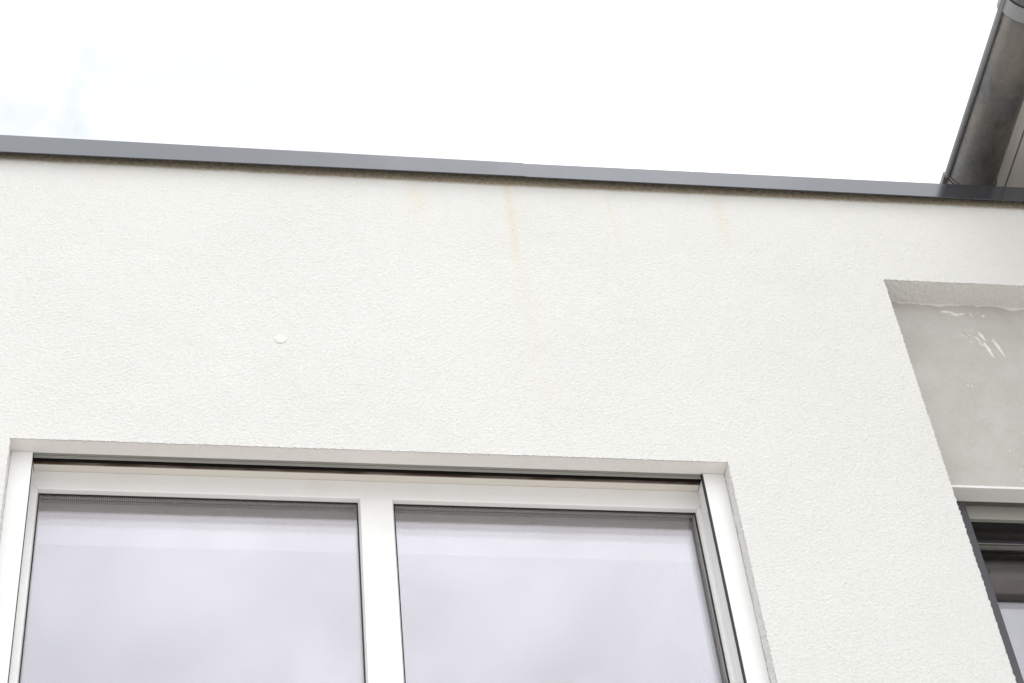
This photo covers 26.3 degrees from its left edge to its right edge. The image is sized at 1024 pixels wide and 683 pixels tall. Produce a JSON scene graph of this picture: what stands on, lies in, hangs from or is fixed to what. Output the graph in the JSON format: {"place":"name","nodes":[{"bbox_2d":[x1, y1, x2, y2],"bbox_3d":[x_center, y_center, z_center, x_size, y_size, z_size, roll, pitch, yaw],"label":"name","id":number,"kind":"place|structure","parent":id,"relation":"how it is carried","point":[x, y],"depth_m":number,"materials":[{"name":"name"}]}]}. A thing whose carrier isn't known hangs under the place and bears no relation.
{"place":"outdoors","nodes":[
{"label":"outdoors","id":0,"kind":"place"},
{"bbox_2d":[0,0,997,183],"label":"sky","id":1,"kind":"structure","parent":0,"point":[879,90],"materials":[{"name":"white"}]},
{"bbox_2d":[0,135,1023,682],"bbox_3d":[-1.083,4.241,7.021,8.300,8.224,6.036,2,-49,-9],"label":"house","id":2,"kind":"structure","parent":0,"point":[270,415],"depth_m":7.53,"materials":[{"name":"white paint"}]},
{"bbox_2d":[0,451,769,682],"bbox_3d":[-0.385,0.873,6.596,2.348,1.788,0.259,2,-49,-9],"label":"window","id":3,"kind":"structure","parent":2,"relation":"in","point":[376,494],"depth_m":7.02,"materials":[{"name":"white plastic"}]},
{"bbox_2d":[957,501,1023,682],"bbox_3d":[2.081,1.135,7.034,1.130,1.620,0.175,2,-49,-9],"label":"window","id":4,"kind":"structure","parent":2,"relation":"in","point":[990,526],"depth_m":7.49,"materials":[{"name":"grey metal"}]},
{"bbox_2d":[940,0,1023,187],"bbox_3d":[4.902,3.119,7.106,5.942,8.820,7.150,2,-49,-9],"label":"neighbouring building","id":5,"kind":"structure","parent":0,"point":[988,148],"depth_m":8.73,"materials":[{"name":"grey metal"}]}
]}

